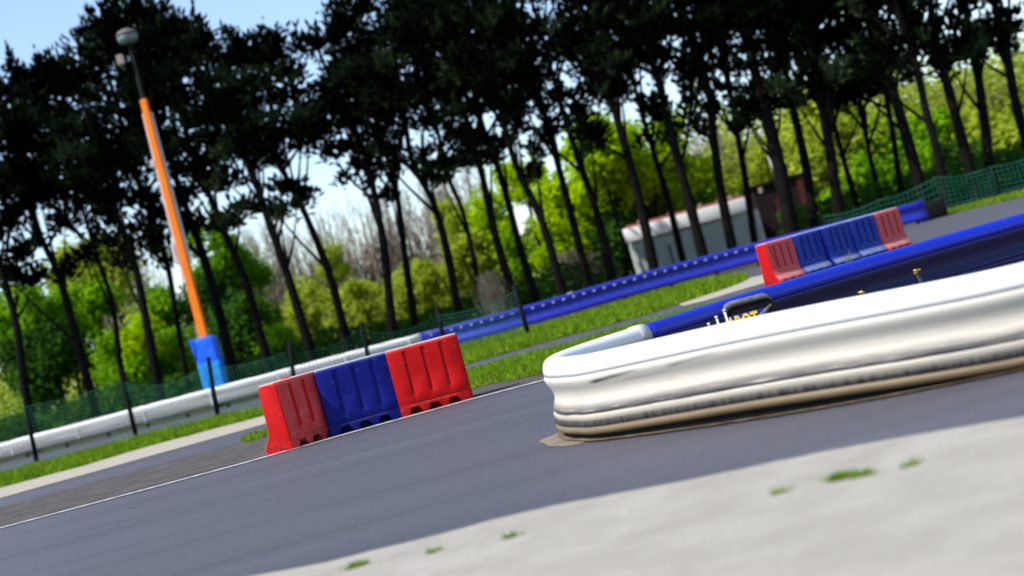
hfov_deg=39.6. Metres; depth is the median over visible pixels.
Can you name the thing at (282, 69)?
pine tree
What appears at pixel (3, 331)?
bush
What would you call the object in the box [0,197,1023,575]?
asphalt
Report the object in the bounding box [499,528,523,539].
grass tuft
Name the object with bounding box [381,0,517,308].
pine tree
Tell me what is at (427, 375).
road barrier
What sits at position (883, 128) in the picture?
leafy tree
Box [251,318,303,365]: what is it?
bush
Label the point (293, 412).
road barrier
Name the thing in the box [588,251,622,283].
dry reeds
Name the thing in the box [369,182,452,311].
bare thicket
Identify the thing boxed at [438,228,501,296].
leafy tree
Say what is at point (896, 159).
pine tree
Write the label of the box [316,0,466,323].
pine tree
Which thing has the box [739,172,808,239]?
hut
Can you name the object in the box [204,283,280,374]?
bush
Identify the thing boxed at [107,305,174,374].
bush
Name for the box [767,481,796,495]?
grass tuft
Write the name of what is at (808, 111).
leafy tree
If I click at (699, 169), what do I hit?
leafy tree
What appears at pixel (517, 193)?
leafy tree
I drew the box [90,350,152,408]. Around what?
bush
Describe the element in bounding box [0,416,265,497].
sand strip
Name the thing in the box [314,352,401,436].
road barrier
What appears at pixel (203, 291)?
leafy tree
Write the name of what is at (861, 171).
bush
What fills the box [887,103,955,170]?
leafy tree
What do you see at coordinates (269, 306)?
bush
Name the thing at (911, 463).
grass tuft
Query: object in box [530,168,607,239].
leafy tree
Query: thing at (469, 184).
bare thicket
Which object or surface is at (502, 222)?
leafy tree
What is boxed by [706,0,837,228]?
pine tree
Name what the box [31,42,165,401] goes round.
pine tree
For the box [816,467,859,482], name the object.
grass tuft
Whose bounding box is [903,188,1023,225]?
grass
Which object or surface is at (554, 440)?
dusty patch
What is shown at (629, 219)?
leafy tree
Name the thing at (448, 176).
pine tree
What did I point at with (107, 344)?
bush
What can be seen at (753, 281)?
concrete patch
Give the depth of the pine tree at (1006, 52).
55.87 m
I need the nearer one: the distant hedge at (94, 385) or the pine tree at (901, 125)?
the pine tree at (901, 125)
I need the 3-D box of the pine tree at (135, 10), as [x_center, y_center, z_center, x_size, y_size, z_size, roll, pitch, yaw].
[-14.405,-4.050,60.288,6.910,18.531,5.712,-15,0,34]
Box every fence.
[0,141,1023,442]
[0,284,529,470]
[822,159,1023,224]
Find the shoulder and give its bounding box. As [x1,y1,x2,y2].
[0,374,543,526]
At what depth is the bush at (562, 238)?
69.43 m
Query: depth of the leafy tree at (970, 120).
74.34 m
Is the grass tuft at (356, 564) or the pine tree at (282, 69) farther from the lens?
the pine tree at (282, 69)
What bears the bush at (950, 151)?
on the ground at (508, 331)
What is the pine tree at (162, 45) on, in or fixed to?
on the ground at (508, 331)
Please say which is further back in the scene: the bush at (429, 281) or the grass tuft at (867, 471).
the bush at (429, 281)
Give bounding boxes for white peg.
[723,309,728,321]
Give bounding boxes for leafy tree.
[43,235,99,393]
[63,232,149,332]
[168,202,258,359]
[175,264,242,334]
[228,237,280,301]
[312,237,353,324]
[426,192,478,296]
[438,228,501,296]
[463,180,512,271]
[485,155,554,294]
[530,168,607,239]
[550,163,653,251]
[559,107,642,267]
[598,109,666,236]
[629,171,711,239]
[636,105,722,228]
[682,181,716,223]
[746,126,788,180]
[777,90,859,156]
[777,103,863,200]
[813,110,897,175]
[861,119,926,190]
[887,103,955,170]
[945,98,1006,178]
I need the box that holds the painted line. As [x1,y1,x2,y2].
[0,380,542,527]
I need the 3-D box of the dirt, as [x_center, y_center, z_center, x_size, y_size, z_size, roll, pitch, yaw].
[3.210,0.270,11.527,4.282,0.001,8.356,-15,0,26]
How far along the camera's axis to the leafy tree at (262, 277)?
71.55 m
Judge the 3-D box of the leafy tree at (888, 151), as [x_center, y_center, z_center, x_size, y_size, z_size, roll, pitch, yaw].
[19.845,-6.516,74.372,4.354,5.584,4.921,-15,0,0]
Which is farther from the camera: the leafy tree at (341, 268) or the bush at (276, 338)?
the leafy tree at (341, 268)
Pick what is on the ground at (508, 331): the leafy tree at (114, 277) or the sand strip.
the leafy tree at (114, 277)
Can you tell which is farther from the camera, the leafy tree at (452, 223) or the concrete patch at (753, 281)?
the leafy tree at (452, 223)
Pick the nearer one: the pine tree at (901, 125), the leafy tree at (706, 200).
the pine tree at (901, 125)
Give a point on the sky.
(23, 23)
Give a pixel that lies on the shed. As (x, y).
(665, 245)
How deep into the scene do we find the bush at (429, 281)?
75.41 m
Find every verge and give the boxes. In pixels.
[3,279,747,486]
[469,336,594,388]
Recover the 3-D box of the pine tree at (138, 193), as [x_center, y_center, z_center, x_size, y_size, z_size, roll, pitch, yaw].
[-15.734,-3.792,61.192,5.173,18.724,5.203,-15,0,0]
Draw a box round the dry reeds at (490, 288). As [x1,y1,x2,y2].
[469,269,511,315]
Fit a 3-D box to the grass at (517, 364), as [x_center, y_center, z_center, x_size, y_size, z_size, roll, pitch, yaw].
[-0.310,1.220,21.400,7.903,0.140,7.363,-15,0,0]
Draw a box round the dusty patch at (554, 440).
[539,433,585,445]
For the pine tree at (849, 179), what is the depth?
59.92 m
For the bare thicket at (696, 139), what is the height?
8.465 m
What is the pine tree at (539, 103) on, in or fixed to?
on the ground at (508, 331)
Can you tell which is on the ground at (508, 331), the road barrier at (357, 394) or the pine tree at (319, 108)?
the pine tree at (319, 108)
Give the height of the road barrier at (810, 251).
0.800 m
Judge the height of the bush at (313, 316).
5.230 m
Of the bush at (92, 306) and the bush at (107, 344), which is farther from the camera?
the bush at (92, 306)
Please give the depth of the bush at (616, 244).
69.61 m
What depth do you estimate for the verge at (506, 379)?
18.75 m
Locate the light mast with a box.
[116,28,228,407]
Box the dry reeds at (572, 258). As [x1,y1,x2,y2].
[557,246,598,289]
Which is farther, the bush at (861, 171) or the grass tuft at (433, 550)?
the bush at (861, 171)
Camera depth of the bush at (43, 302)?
67.39 m
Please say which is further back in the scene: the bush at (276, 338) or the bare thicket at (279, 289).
the bare thicket at (279, 289)
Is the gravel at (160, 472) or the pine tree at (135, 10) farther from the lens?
the pine tree at (135, 10)
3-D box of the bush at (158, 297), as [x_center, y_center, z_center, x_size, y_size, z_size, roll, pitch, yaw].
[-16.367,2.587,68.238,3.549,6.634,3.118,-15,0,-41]
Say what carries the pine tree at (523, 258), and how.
on the ground at (508, 331)
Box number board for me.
[723,293,775,322]
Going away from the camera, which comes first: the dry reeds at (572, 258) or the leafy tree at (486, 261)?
the dry reeds at (572, 258)
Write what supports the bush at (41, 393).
on the ground at (508, 331)
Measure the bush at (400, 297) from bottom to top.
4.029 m
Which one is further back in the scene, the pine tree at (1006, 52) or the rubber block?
the pine tree at (1006, 52)
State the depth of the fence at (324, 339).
61.09 m
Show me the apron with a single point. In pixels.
(952, 504)
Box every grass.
[239,300,715,441]
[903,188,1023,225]
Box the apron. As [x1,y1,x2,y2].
[253,417,1023,575]
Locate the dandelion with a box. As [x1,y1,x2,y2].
[913,268,921,282]
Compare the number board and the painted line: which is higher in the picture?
the number board
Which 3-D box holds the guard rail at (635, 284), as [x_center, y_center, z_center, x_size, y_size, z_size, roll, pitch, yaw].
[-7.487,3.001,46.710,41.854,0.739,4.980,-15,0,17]
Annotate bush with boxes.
[0,263,99,404]
[0,281,41,337]
[0,317,75,419]
[24,310,99,411]
[47,275,123,402]
[86,324,131,387]
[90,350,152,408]
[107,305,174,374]
[127,277,195,339]
[155,319,198,386]
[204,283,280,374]
[235,285,286,328]
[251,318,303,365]
[281,276,328,337]
[339,276,382,325]
[380,273,420,322]
[402,253,459,308]
[489,229,542,286]
[521,202,592,288]
[584,213,640,277]
[816,181,868,216]
[838,147,896,212]
[885,129,959,190]
[924,132,993,185]
[991,106,1023,171]
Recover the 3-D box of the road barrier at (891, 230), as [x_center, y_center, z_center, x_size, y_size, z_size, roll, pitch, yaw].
[7.137,-1.080,27.002,0.656,0.800,0.450,-15,0,-30]
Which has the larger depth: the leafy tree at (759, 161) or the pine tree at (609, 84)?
the leafy tree at (759, 161)
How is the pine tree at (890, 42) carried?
on the ground at (508, 331)
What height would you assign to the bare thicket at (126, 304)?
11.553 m
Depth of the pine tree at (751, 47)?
54.74 m
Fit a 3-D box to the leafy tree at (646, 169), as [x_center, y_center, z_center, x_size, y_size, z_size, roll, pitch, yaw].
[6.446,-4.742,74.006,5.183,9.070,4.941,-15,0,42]
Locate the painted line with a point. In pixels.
(266, 456)
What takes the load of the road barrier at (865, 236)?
on the asphalt
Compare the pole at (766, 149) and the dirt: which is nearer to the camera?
the dirt
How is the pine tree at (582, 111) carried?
on the ground at (508, 331)
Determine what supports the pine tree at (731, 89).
on the ground at (508, 331)
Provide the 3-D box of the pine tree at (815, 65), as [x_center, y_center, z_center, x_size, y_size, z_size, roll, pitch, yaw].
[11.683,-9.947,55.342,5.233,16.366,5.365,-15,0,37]
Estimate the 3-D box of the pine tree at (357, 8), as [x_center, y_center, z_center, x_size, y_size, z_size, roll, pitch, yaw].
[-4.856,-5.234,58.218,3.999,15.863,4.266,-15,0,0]
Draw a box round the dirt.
[557,367,1023,440]
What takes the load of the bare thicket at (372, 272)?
on the ground at (508, 331)
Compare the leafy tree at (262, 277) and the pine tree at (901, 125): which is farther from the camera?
the leafy tree at (262, 277)
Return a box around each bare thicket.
[57,222,166,402]
[209,215,324,340]
[260,207,363,351]
[317,192,420,341]
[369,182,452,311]
[409,166,516,314]
[685,115,764,212]
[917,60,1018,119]
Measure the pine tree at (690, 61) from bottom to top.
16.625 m
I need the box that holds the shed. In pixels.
[622,187,765,275]
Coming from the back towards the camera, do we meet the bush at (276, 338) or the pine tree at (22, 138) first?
the bush at (276, 338)
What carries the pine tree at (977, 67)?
on the ground at (508, 331)
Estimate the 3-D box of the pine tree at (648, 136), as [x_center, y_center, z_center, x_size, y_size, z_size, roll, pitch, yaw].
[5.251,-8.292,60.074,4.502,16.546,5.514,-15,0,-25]
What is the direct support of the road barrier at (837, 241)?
on the asphalt
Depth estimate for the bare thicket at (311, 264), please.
85.67 m
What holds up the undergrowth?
on the ground at (508, 331)
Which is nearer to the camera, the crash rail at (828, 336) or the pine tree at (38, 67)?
the crash rail at (828, 336)
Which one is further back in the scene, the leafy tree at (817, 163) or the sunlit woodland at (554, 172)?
the sunlit woodland at (554, 172)
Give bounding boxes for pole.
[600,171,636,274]
[758,129,772,170]
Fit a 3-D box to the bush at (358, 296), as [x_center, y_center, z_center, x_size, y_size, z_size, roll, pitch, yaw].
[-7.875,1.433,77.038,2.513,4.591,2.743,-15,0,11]
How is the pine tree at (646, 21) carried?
on the ground at (508, 331)
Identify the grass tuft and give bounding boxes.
[339,557,373,570]
[425,542,445,554]
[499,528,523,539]
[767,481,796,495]
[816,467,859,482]
[843,465,884,480]
[898,454,924,468]
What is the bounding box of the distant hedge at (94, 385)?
[1,242,549,417]
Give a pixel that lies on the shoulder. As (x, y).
(99, 490)
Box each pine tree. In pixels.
[0,40,113,418]
[0,71,51,453]
[1,44,131,409]
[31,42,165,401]
[42,0,192,393]
[71,0,240,382]
[106,0,274,373]
[173,12,318,362]
[215,15,354,352]
[265,7,421,340]
[315,0,420,334]
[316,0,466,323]
[371,0,484,315]
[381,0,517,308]
[397,0,546,302]
[423,0,566,295]
[466,0,593,287]
[482,0,616,281]
[530,0,658,270]
[561,0,692,261]
[567,0,708,256]
[618,0,739,249]
[661,2,760,243]
[687,0,804,234]
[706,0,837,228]
[747,0,859,222]
[753,0,878,216]
[791,0,906,209]
[808,0,925,204]
[831,0,930,201]
[831,0,953,207]
[881,0,990,201]
[924,0,1023,196]
[955,0,1023,150]
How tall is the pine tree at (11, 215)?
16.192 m
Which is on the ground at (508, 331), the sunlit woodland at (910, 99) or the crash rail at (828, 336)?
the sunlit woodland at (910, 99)
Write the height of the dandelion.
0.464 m
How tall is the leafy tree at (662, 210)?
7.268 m
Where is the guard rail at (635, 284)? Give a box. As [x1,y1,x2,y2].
[0,200,928,459]
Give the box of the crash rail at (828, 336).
[543,213,1023,440]
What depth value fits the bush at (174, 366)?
65.18 m
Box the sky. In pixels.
[0,0,1023,416]
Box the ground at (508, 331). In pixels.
[0,185,1023,462]
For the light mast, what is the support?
on the ground at (508, 331)
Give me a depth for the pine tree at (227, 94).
55.78 m
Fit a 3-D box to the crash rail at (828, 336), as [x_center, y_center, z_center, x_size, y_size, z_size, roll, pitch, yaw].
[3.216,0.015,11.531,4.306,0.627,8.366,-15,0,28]
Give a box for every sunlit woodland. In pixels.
[540,166,701,263]
[687,36,1023,219]
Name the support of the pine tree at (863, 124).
on the ground at (508, 331)
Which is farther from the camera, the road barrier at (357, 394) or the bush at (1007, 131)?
the bush at (1007, 131)
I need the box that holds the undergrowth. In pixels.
[0,88,1023,439]
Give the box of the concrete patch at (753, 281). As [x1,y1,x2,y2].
[679,275,763,305]
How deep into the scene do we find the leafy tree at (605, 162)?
70.95 m
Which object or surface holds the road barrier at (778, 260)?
on the asphalt
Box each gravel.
[2,370,543,520]
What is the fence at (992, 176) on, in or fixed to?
on the ground at (508, 331)
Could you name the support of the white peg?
on the dirt
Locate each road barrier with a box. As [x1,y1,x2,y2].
[258,370,329,454]
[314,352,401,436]
[385,333,472,416]
[756,236,806,286]
[791,229,833,273]
[817,221,861,265]
[846,214,887,257]
[868,207,912,250]
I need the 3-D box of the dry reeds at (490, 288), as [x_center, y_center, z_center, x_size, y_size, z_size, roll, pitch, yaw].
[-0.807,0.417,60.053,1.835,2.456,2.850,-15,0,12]
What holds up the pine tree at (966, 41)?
on the ground at (508, 331)
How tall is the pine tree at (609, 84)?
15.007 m
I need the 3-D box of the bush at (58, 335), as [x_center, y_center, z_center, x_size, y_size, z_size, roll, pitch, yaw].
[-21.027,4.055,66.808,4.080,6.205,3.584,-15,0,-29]
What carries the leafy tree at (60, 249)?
on the ground at (508, 331)
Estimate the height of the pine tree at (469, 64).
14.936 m
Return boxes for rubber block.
[920,198,947,221]
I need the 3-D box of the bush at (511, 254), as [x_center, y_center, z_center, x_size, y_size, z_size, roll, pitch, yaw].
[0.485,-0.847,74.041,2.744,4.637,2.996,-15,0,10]
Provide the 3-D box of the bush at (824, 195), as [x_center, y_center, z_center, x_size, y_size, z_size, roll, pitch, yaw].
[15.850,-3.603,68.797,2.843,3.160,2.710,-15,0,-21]
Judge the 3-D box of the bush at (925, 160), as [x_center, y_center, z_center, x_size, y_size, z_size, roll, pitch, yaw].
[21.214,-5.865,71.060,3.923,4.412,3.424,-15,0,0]
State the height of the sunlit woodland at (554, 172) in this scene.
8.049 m
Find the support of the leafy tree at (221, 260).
on the ground at (508, 331)

